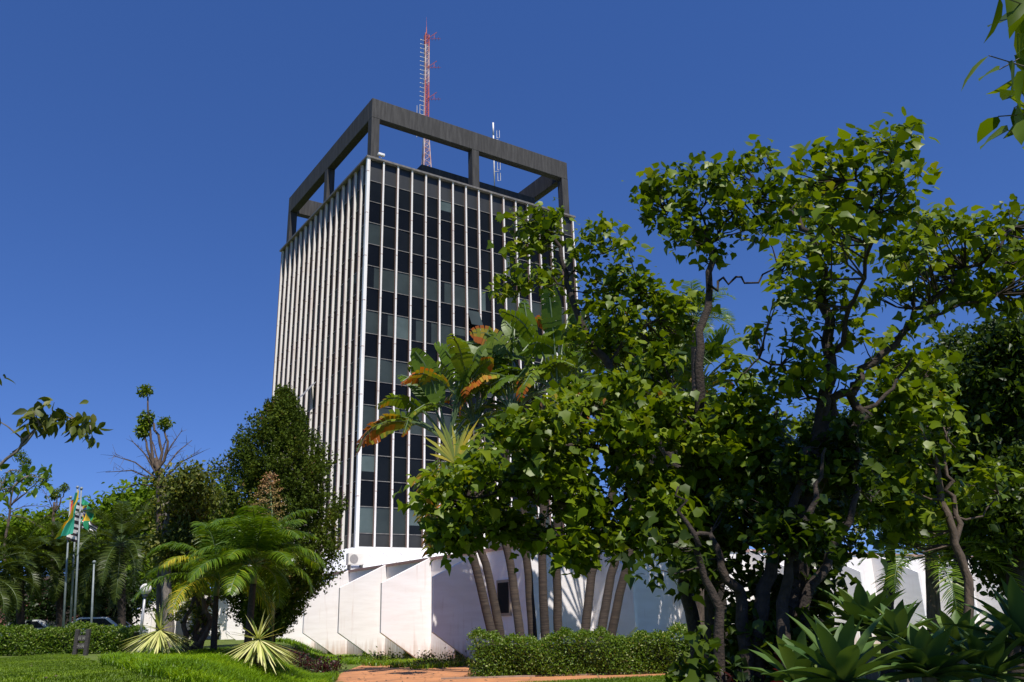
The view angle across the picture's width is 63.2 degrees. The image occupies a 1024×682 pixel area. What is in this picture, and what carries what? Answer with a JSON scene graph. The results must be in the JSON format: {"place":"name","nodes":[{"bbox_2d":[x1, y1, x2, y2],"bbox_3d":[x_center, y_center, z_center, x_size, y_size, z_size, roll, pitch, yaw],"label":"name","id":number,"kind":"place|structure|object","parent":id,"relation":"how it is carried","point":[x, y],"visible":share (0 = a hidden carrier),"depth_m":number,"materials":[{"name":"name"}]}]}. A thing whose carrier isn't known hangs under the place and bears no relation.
{"place":"outdoors","nodes":[
{"label":"outdoors","id":0,"kind":"place"},
{"bbox_2d":[0,653,177,681],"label":"lawn","id":1,"kind":"structure","parent":0,"point":[63,667],"depth_m":16.79,"materials":[{"name":"green plant"}]},
{"bbox_2d":[96,645,340,681],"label":"long grass","id":2,"kind":"structure","parent":0,"point":[204,665],"depth_m":17.61,"materials":[{"name":"green plant"}]},
{"bbox_2d":[334,663,667,681],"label":"path","id":3,"kind":"structure","parent":0,"point":[373,673],"depth_m":25.19,"materials":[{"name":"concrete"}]},
{"bbox_2d":[441,671,667,678],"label":"kerb","id":4,"kind":"structure","parent":3,"relation":"on","point":[531,675],"depth_m":23.77,"materials":[{"name":"concrete"}]},
{"bbox_2d":[0,635,1007,681],"bbox_3d":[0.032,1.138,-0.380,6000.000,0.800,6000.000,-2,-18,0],"label":"ground","id":5,"kind":"structure","parent":0,"point":[227,643],"depth_m":33.02,"materials":[{"name":"green plant"}]},
{"bbox_2d":[0,544,42,624],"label":"date palm","id":6,"kind":"object","parent":5,"relation":"on","point":[5,598],"visible":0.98,"depth_m":39.87,"materials":[{"name":"green plant"}]},
{"bbox_2d":[0,450,49,624],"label":"tufted tree","id":7,"kind":"object","parent":5,"relation":"on","point":[24,461],"visible":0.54,"depth_m":50.03,"materials":[{"name":"green plant"}]},
{"bbox_2d":[0,453,53,508],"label":"overhanging tree","id":8,"kind":"object","parent":5,"relation":"on","point":[21,478],"visible":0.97,"depth_m":15.02,"materials":[{"name":"green plant"}]},
{"bbox_2d":[0,503,62,565],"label":"broadleaf tree","id":9,"kind":"object","parent":5,"relation":"on","point":[16,522],"visible":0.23,"depth_m":58.05,"materials":[{"name":"green plant"}]},
{"bbox_2d":[0,513,65,633],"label":"date palm","id":10,"kind":"object","parent":5,"relation":"on","point":[22,541],"visible":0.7,"depth_m":42.46,"materials":[{"name":"green plant"}]},
{"bbox_2d":[0,575,72,627],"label":"shade bush","id":11,"kind":"object","parent":5,"relation":"on","point":[38,611],"visible":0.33,"depth_m":47.52,"materials":[{"name":"green plant"}]},
{"bbox_2d":[37,482,69,615],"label":"tufted tree","id":12,"kind":"object","parent":5,"relation":"on","point":[54,494],"visible":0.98,"depth_m":51.73,"materials":[{"name":"green plant"}]},
{"bbox_2d":[12,496,96,575],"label":"broadleaf tree","id":13,"kind":"object","parent":5,"relation":"on","point":[58,512],"visible":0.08,"depth_m":63.69,"materials":[{"name":"green plant"}]},
{"bbox_2d":[0,374,112,466],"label":"overhanging tree","id":14,"kind":"object","parent":5,"relation":"on","point":[43,425],"visible":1,"depth_m":10.20,"materials":[{"name":"green plant"}]},
{"bbox_2d":[8,521,107,626],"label":"date palm","id":15,"kind":"object","parent":5,"relation":"on","point":[57,590],"visible":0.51,"depth_m":44.13,"materials":[{"name":"green plant"}]},
{"bbox_2d":[62,496,71,627],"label":"flagpole","id":16,"kind":"object","parent":5,"relation":"on","point":[64,601],"visible":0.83,"depth_m":40.56,"materials":[{"name":"metal"}]},
{"bbox_2d":[66,500,82,542],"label":"flag","id":17,"kind":"object","parent":16,"relation":"attached to","point":[73,537],"visible":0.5,"depth_m":41.40,"materials":[{"name":"white fabric"}]},
{"bbox_2d":[0,620,147,655],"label":"hedge","id":18,"kind":"object","parent":5,"relation":"on","point":[28,640],"visible":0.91,"depth_m":30.15,"materials":[{"name":"green plant"}]},
{"bbox_2d":[73,487,82,623],"bbox_3d":[-20.745,10.753,39.831,0.907,7.535,0.400,-2,-18,0],"label":"flagpole","id":19,"kind":"object","parent":5,"relation":"on","point":[76,584],"visible":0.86,"depth_m":39.85,"materials":[{"name":"metal"}]},
{"bbox_2d":[54,490,78,538],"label":"flag","id":20,"kind":"object","parent":19,"relation":"hanging from","point":[67,528],"visible":1,"depth_m":40.30,"materials":[{"name":"green fabric"}]},
{"bbox_2d":[72,629,90,655],"bbox_3d":[-14.656,10.311,28.325,0.487,0.956,0.140,-2,-18,0],"label":"wooden sign","id":21,"kind":"object","parent":5,"relation":"on","point":[78,637],"visible":0.94,"depth_m":28.30,"materials":[{"name":"grey wood"}]},
{"bbox_2d":[41,538,146,618],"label":"date palm","id":22,"kind":"object","parent":5,"relation":"on","point":[85,605],"visible":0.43,"depth_m":44.59,"materials":[{"name":"green plant"}]},
{"bbox_2d":[46,567,155,624],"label":"shade bush","id":23,"kind":"object","parent":5,"relation":"on","point":[132,610],"visible":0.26,"depth_m":47.43,"materials":[{"name":"green plant"}]},
{"bbox_2d":[67,617,148,635],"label":"parked car","id":24,"kind":"object","parent":5,"relation":"on","point":[108,621],"visible":0.14,"depth_m":43.01,"materials":[{"name":"white paint"}]},
{"bbox_2d":[57,495,176,626],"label":"date palm","id":25,"kind":"object","parent":5,"relation":"on","point":[124,527],"visible":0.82,"depth_m":42.21,"materials":[{"name":"green plant"}]},
{"bbox_2d":[78,470,180,624],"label":"broadleaf tree","id":26,"kind":"object","parent":5,"relation":"on","point":[139,495],"visible":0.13,"depth_m":60.03,"materials":[{"name":"green plant"}]},
{"bbox_2d":[97,383,209,649],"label":"tufted tree","id":27,"kind":"object","parent":5,"relation":"on","point":[146,425],"visible":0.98,"depth_m":27.91,"materials":[{"name":"green plant"}]},
{"bbox_2d":[117,604,197,653],"bbox_3d":[-9.058,7.456,21.322,2.053,1.538,1.989,-2,-18,0],"label":"striped yucca","id":28,"kind":"object","parent":5,"relation":"on","point":[159,638],"visible":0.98,"depth_m":21.03,"materials":[{"name":"yellow plant"}]},
{"bbox_2d":[140,472,229,635],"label":"broadleaf tree","id":29,"kind":"object","parent":5,"relation":"on","point":[174,590],"depth_m":55.06,"materials":[{"name":"green plant"}]},
{"bbox_2d":[135,455,240,648],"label":"olive tree","id":30,"kind":"object","parent":5,"relation":"on","point":[186,498],"visible":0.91,"depth_m":26.15,"materials":[{"name":"green plant"}]},
{"bbox_2d":[167,580,234,651],"bbox_3d":[-8.606,7.722,22.983,1.821,2.164,1.660,1,-19,-8],"label":"knobbly shrub","id":31,"kind":"object","parent":5,"relation":"on","point":[203,621],"visible":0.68,"depth_m":22.59,"materials":[{"name":"green plant"}]},
{"bbox_2d":[132,521,290,649],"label":"feather palm","id":32,"kind":"object","parent":5,"relation":"on","point":[185,589],"visible":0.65,"depth_m":22.12,"materials":[{"name":"green plant"}]},
{"bbox_2d":[182,505,326,661],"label":"feather palm","id":33,"kind":"object","parent":5,"relation":"on","point":[251,540],"visible":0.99,"depth_m":21.10,"materials":[{"name":"green plant"}]},
{"bbox_2d":[216,611,298,672],"bbox_3d":[-6.144,7.282,20.093,2.214,1.577,2.170,-2,-18,0],"label":"striped yucca","id":34,"kind":"object","parent":5,"relation":"on","point":[258,649],"visible":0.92,"depth_m":19.84,"materials":[{"name":"yellow plant"}]},
{"bbox_2d":[245,472,295,660],"bbox_3d":[-7.051,6.432,23.705,1.382,5.467,1.520,-10,-20,25],"label":"flower stalk","id":35,"kind":"object","parent":5,"relation":"on","point":[271,483],"visible":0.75,"depth_m":24.29,"materials":[{"name":"brown plant"}]},
{"bbox_2d":[197,382,348,644],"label":"conifer","id":36,"kind":"object","parent":5,"relation":"on","point":[281,411],"visible":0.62,"depth_m":34.89,"materials":[{"name":"green plant"}]},
{"bbox_2d":[286,648,346,672],"bbox_3d":[-6.711,10.838,28.079,1.965,0.954,2.240,-2,-18,0],"label":"bedding plant","id":37,"kind":"object","parent":5,"relation":"on","point":[307,663],"visible":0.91,"depth_m":27.77,"materials":[{"name":"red plant"}]},
{"bbox_2d":[275,637,475,668],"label":"weeds","id":38,"kind":"object","parent":5,"relation":"on","point":[350,659],"visible":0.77,"depth_m":33.78,"materials":[{"name":"green plant"}]},
{"bbox_2d":[358,646,408,662],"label":"bedding plant","id":39,"kind":"object","parent":5,"relation":"on","point":[375,657],"visible":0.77,"depth_m":34.61,"materials":[{"name":"green plant"}]},
{"bbox_2d":[355,341,525,644],"bbox_3d":[-2.178,5.501,27.669,5.826,10.760,2.768,-2,-18,0],"label":"banana palm","id":40,"kind":"object","parent":5,"relation":"on","point":[392,421],"visible":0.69,"depth_m":28.26,"materials":[{"name":"green plant"}]},
{"bbox_2d":[423,419,483,468],"bbox_3d":[-1.825,3.487,27.415,2.348,1.826,0.135,-4,-19,7],"label":"yellow leaf fan","id":41,"kind":"object","parent":40,"relation":"attached to","point":[449,453],"visible":0.52,"depth_m":27.47},
{"bbox_2d":[413,647,472,666],"bbox_3d":[-2.549,11.721,30.737,2.253,0.742,2.326,-5,-19,9],"label":"bedding plant","id":42,"kind":"object","parent":5,"relation":"on","point":[424,656],"visible":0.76,"depth_m":30.69,"materials":[{"name":"green plant"}]},
{"bbox_2d":[399,326,539,644],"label":"banana palm","id":43,"kind":"object","parent":5,"relation":"on","point":[458,364],"visible":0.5,"depth_m":28.31,"materials":[{"name":"green plant"}]},
{"bbox_2d":[411,462,452,557],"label":"tree","id":44,"kind":"object","parent":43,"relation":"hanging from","point":[418,477],"visible":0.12,"depth_m":26.14,"materials":[{"name":"green plant"}]},
{"bbox_2d":[444,326,588,643],"bbox_3d":[0.123,4.800,27.714,5.639,11.985,2.102,-11,-21,27],"label":"banana palm","id":45,"kind":"object","parent":5,"relation":"on","point":[564,367],"visible":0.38,"depth_m":28.58,"materials":[{"name":"green plant"}]},
{"bbox_2d":[458,300,608,638],"bbox_3d":[1.020,4.440,28.081,5.693,12.819,2.763,6,-20,-21],"label":"banana palm","id":46,"kind":"object","parent":5,"relation":"on","point":[479,336],"visible":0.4,"depth_m":29.40,"materials":[{"name":"green plant"}]},
{"bbox_2d":[475,284,646,637],"bbox_3d":[1.938,4.261,28.136,6.119,13.128,2.897,-6,-19,13],"label":"banana palm","id":47,"kind":"object","parent":5,"relation":"on","point":[551,310],"visible":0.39,"depth_m":28.96,"materials":[{"name":"green plant"}]},
{"bbox_2d":[133,98,1006,661],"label":"office tower","id":48,"kind":"structure","parent":5,"relation":"on","point":[387,266],"depth_m":56.43,"materials":[{"name":"white concrete"}]},
{"bbox_2d":[275,185,365,537],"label":"window","id":49,"kind":"structure","parent":48,"relation":"in","point":[358,193],"depth_m":59.09,"materials":[{"name":"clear glass"}]},
{"bbox_2d":[346,553,364,568],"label":"air conditioner","id":50,"kind":"object","parent":48,"relation":"on","point":[355,559],"visible":0.96,"depth_m":44.91,"materials":[{"name":"metal"}]},
{"bbox_2d":[359,507,372,532],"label":"window","id":51,"kind":"structure","parent":48,"relation":"in","point":[366,513],"depth_m":50.73,"materials":[{"name":"grey glass"}]},
{"bbox_2d":[361,455,374,479],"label":"window","id":52,"kind":"structure","parent":48,"relation":"in","point":[367,461],"depth_m":51.73,"materials":[{"name":"grey glass"}]},
{"bbox_2d":[362,405,375,428],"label":"window","id":53,"kind":"structure","parent":48,"relation":"in","point":[369,412],"depth_m":52.79,"materials":[{"name":"grey glass"}]},
{"bbox_2d":[364,357,376,380],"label":"window","id":54,"kind":"structure","parent":48,"relation":"in","point":[370,364],"depth_m":53.76,"materials":[{"name":"grey glass"}]},
{"bbox_2d":[365,310,377,333],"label":"window","id":55,"kind":"structure","parent":48,"relation":"in","point":[371,317],"depth_m":54.78,"materials":[{"name":"grey glass"}]},
{"bbox_2d":[367,265,378,288],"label":"window","id":56,"kind":"structure","parent":48,"relation":"in","point":[372,272],"depth_m":55.78,"materials":[{"name":"grey glass"}]},
{"bbox_2d":[368,223,379,244],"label":"window","id":57,"kind":"structure","parent":48,"relation":"in","point":[373,229],"depth_m":56.80,"materials":[{"name":"grey glass"}]},
{"bbox_2d":[369,181,381,202],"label":"window","id":58,"kind":"structure","parent":48,"relation":"in","point":[375,188],"depth_m":57.81,"materials":[{"name":"black glass"}]},
{"bbox_2d":[376,508,389,533],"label":"window","id":59,"kind":"structure","parent":48,"relation":"in","point":[382,514],"depth_m":51.31,"materials":[{"name":"grey glass"}]},
{"bbox_2d":[377,456,390,481],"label":"window","id":60,"kind":"structure","parent":48,"relation":"in","point":[384,463],"depth_m":52.33,"materials":[{"name":"black glass"}]},
{"bbox_2d":[379,359,392,382],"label":"window","id":61,"kind":"structure","parent":48,"relation":"in","point":[386,366],"depth_m":54.36,"materials":[{"name":"grey glass"}]},
{"bbox_2d":[381,313,393,336],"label":"window","id":62,"kind":"structure","parent":48,"relation":"in","point":[386,319],"depth_m":55.36,"materials":[{"name":"grey glass"}]},
{"bbox_2d":[382,269,393,291],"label":"window","id":63,"kind":"structure","parent":48,"relation":"in","point":[387,275],"depth_m":56.37,"materials":[{"name":"grey glass"}]},
{"bbox_2d":[383,226,394,248],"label":"window","id":64,"kind":"structure","parent":48,"relation":"in","point":[388,233],"depth_m":57.40,"materials":[{"name":"black glass"}]},
{"bbox_2d":[384,185,395,206],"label":"window","id":65,"kind":"structure","parent":48,"relation":"in","point":[389,192],"depth_m":58.40,"materials":[{"name":"black glass"}]},
{"bbox_2d":[392,508,405,533],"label":"window","id":66,"kind":"structure","parent":48,"relation":"in","point":[399,520],"depth_m":51.89,"materials":[{"name":"grey glass"}]},
{"bbox_2d":[393,458,406,482],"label":"window","id":67,"kind":"structure","parent":48,"relation":"in","point":[400,464],"depth_m":52.93,"materials":[{"name":"black glass"}]},
{"bbox_2d":[396,316,407,338],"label":"window","id":68,"kind":"structure","parent":48,"relation":"in","point":[401,322],"depth_m":55.95,"materials":[{"name":"grey glass"}]},
{"bbox_2d":[397,272,408,294],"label":"window","id":69,"kind":"structure","parent":48,"relation":"in","point":[402,279],"depth_m":56.98,"materials":[{"name":"grey glass"}]},
{"bbox_2d":[398,230,409,251],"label":"window","id":70,"kind":"structure","parent":48,"relation":"in","point":[403,237],"depth_m":57.99,"materials":[{"name":"black glass"}]},
{"bbox_2d":[411,319,422,341],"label":"window","id":71,"kind":"structure","parent":48,"relation":"in","point":[416,325],"depth_m":56.55,"materials":[{"name":"grey glass"}]},
{"bbox_2d":[412,275,422,297],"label":"window","id":72,"kind":"structure","parent":48,"relation":"in","point":[417,282],"depth_m":57.57,"materials":[{"name":"grey glass"}]},
{"bbox_2d":[412,233,423,255],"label":"window","id":73,"kind":"structure","parent":48,"relation":"in","point":[417,240],"depth_m":58.59,"materials":[{"name":"black glass"}]},
{"bbox_2d":[416,19,440,166],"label":"lattice mast","id":74,"kind":"object","parent":48,"relation":"on","point":[424,147],"visible":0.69,"depth_m":73.90,"materials":[{"name":"red metal"}]},
{"bbox_2d":[426,321,436,343],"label":"window","id":75,"kind":"structure","parent":48,"relation":"in","point":[431,328],"depth_m":57.15,"materials":[{"name":"grey glass"}]},
{"bbox_2d":[426,278,437,300],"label":"window","id":76,"kind":"structure","parent":48,"relation":"in","point":[431,285],"depth_m":58.17,"materials":[{"name":"grey glass"}]},
{"bbox_2d":[496,579,511,615],"bbox_3d":[-0.302,9.501,30.790,0.071,1.280,0.920,10,-22,-32],"label":"podium window","id":77,"kind":"structure","parent":48,"relation":"in","point":[502,586],"depth_m":30.71,"materials":[{"name":"black glass"}]},
{"bbox_2d":[534,232,581,534],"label":"window","id":78,"kind":"structure","parent":48,"relation":"in","point":[571,278],"depth_m":64.63,"materials":[{"name":"glass"}]},
{"bbox_2d":[512,294,627,642],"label":"banana palm","id":79,"kind":"object","parent":5,"relation":"on","point":[547,344],"visible":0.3,"depth_m":28.40,"materials":[{"name":"green plant"}]},
{"bbox_2d":[466,621,689,676],"bbox_3d":[2.318,9.146,24.521,7.292,1.574,1.932,-3,-18,4],"label":"hedge","id":80,"kind":"object","parent":5,"relation":"on","point":[635,652],"visible":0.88,"depth_m":23.99,"materials":[{"name":"green plant"}]},
{"bbox_2d":[392,330,800,675],"bbox_3d":[1.204,2.231,9.497,5.230,5.137,2.812,-2,-18,0],"label":"ivy leaved tree","id":81,"kind":"object","parent":5,"relation":"on","point":[740,429],"visible":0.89,"depth_m":9.27,"materials":[{"name":"green plant"}]},
{"bbox_2d":[483,197,728,679],"bbox_3d":[1.802,1.821,15.578,4.620,9.735,2.460,-2,-18,0],"label":"ivy leaved tree","id":82,"kind":"object","parent":5,"relation":"on","point":[674,307],"visible":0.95,"depth_m":16.07,"materials":[{"name":"green plant"}]},
{"bbox_2d":[518,674,736,681],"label":"lawn","id":83,"kind":"structure","parent":5,"relation":"on","point":[650,678],"depth_m":21.43,"materials":[{"name":"green plant"}]},
{"bbox_2d":[573,321,716,642],"bbox_3d":[4.462,4.647,28.153,5.385,12.332,2.370,-5,-19,9],"label":"banana palm","id":84,"kind":"object","parent":5,"relation":"on","point":[588,605],"visible":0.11,"depth_m":27.77,"materials":[{"name":"green plant"}]},
{"bbox_2d":[596,329,734,641],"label":"banana palm","id":85,"kind":"object","parent":5,"relation":"on","point":[607,595],"visible":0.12,"depth_m":26.53,"materials":[{"name":"green plant"}]},
{"bbox_2d":[607,324,766,641],"bbox_3d":[5.904,4.876,28.412,6.187,12.002,2.729,-7,-19,15],"label":"banana palm","id":86,"kind":"object","parent":5,"relation":"on","point":[720,334],"visible":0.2,"depth_m":28.16,"materials":[{"name":"green plant"}]},
{"bbox_2d":[654,279,736,624],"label":"feather palm","id":87,"kind":"object","parent":5,"relation":"on","point":[700,606],"visible":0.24,"depth_m":27.06,"materials":[{"name":"green plant"}]},
{"bbox_2d":[622,134,824,681],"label":"ivy leaved tree","id":88,"kind":"object","parent":5,"relation":"on","point":[721,191],"visible":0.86,"depth_m":10.50,"materials":[{"name":"green plant"}]},
{"bbox_2d":[606,403,906,681],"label":"ivy leaved tree","id":89,"kind":"object","parent":5,"relation":"on","point":[761,620],"visible":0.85,"depth_m":8.30,"materials":[{"name":"green plant"}]},
{"bbox_2d":[740,630,819,681],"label":"agave","id":90,"kind":"object","parent":5,"relation":"on","point":[789,658],"visible":0.57,"depth_m":5.89,"materials":[{"name":"green plant"}]},
{"bbox_2d":[676,649,898,681],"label":"bedding plant","id":91,"kind":"object","parent":5,"relation":"on","point":[738,674],"visible":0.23,"depth_m":7.89,"materials":[{"name":"green plant"}]},
{"bbox_2d":[786,401,879,667],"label":"dense tree","id":92,"kind":"object","parent":5,"relation":"on","point":[808,416],"visible":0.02,"depth_m":22.98,"materials":[{"name":"green plant"}]},
{"bbox_2d":[770,610,921,681],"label":"agave","id":93,"kind":"object","parent":5,"relation":"on","point":[845,659],"visible":1,"depth_m":5.32,"materials":[{"name":"green plant"}]},
{"bbox_2d":[807,581,916,679],"bbox_3d":[3.305,3.164,7.545,0.998,1.896,0.965,-2,-18,0],"label":"agave","id":94,"kind":"object","parent":5,"relation":"on","point":[848,603],"visible":0.56,"depth_m":7.67,"materials":[{"name":"green plant"}]},
{"bbox_2d":[713,106,1023,623],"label":"ivy leaved tree","id":95,"kind":"object","parent":5,"relation":"on","point":[798,377],"visible":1,"depth_m":9.04,"materials":[{"name":"green plant"}]},
{"bbox_2d":[838,414,925,676],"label":"dense tree","id":96,"kind":"object","parent":5,"relation":"on","point":[886,650],"visible":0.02,"depth_m":20.07,"materials":[{"name":"green plant"}]},
{"bbox_2d":[858,599,949,681],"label":"agave","id":97,"kind":"object","parent":5,"relation":"on","point":[896,621],"visible":0.6,"depth_m":7.09,"materials":[{"name":"green plant"}]},
{"bbox_2d":[836,327,1023,618],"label":"slim tree","id":98,"kind":"object","parent":5,"relation":"on","point":[906,406],"visible":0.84,"depth_m":11.38,"materials":[{"name":"green plant"}]},
{"bbox_2d":[874,623,1001,681],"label":"agave","id":99,"kind":"object","parent":5,"relation":"on","point":[932,660],"visible":0.94,"depth_m":5.85,"materials":[{"name":"green plant"}]},
{"bbox_2d":[855,497,1023,633],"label":"feather palm","id":100,"kind":"object","parent":5,"relation":"on","point":[933,564],"visible":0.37,"depth_m":16.05,"materials":[{"name":"green plant"}]},
{"bbox_2d":[885,319,994,654],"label":"dense tree","id":101,"kind":"object","parent":5,"relation":"on","point":[950,340],"visible":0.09,"depth_m":18.94,"materials":[{"name":"green plant"}]},
{"bbox_2d":[915,609,1004,681],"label":"agave","id":102,"kind":"object","parent":5,"relation":"on","point":[955,618],"visible":0.28,"depth_m":7.24,"materials":[{"name":"green plant"}]},
{"bbox_2d":[936,623,1023,681],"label":"agave","id":103,"kind":"object","parent":5,"relation":"on","point":[999,653],"visible":0.62,"depth_m":6.03,"materials":[{"name":"green plant"}]},
{"bbox_2d":[940,302,1023,678],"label":"dense tree","id":104,"kind":"object","parent":5,"relation":"on","point":[993,380],"visible":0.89,"depth_m":16.95,"materials":[{"name":"green plant"}]},
{"bbox_2d":[942,576,1023,663],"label":"agave","id":105,"kind":"object","parent":5,"relation":"on","point":[1012,606],"visible":0.84,"depth_m":6.16,"materials":[{"name":"green plant"}]},
{"bbox_2d":[961,0,1023,148],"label":"leaf tree","id":106,"kind":"object","parent":5,"relation":"on","point":[1013,15],"visible":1,"depth_m":3.94,"materials":[{"name":"leaf"},{"name":"grey bark"}]},
{"bbox_2d":[0,0,1023,587],"label":"sky","id":107,"kind":"structure","parent":0,"point":[154,154],"materials":[{"name":"blue"}]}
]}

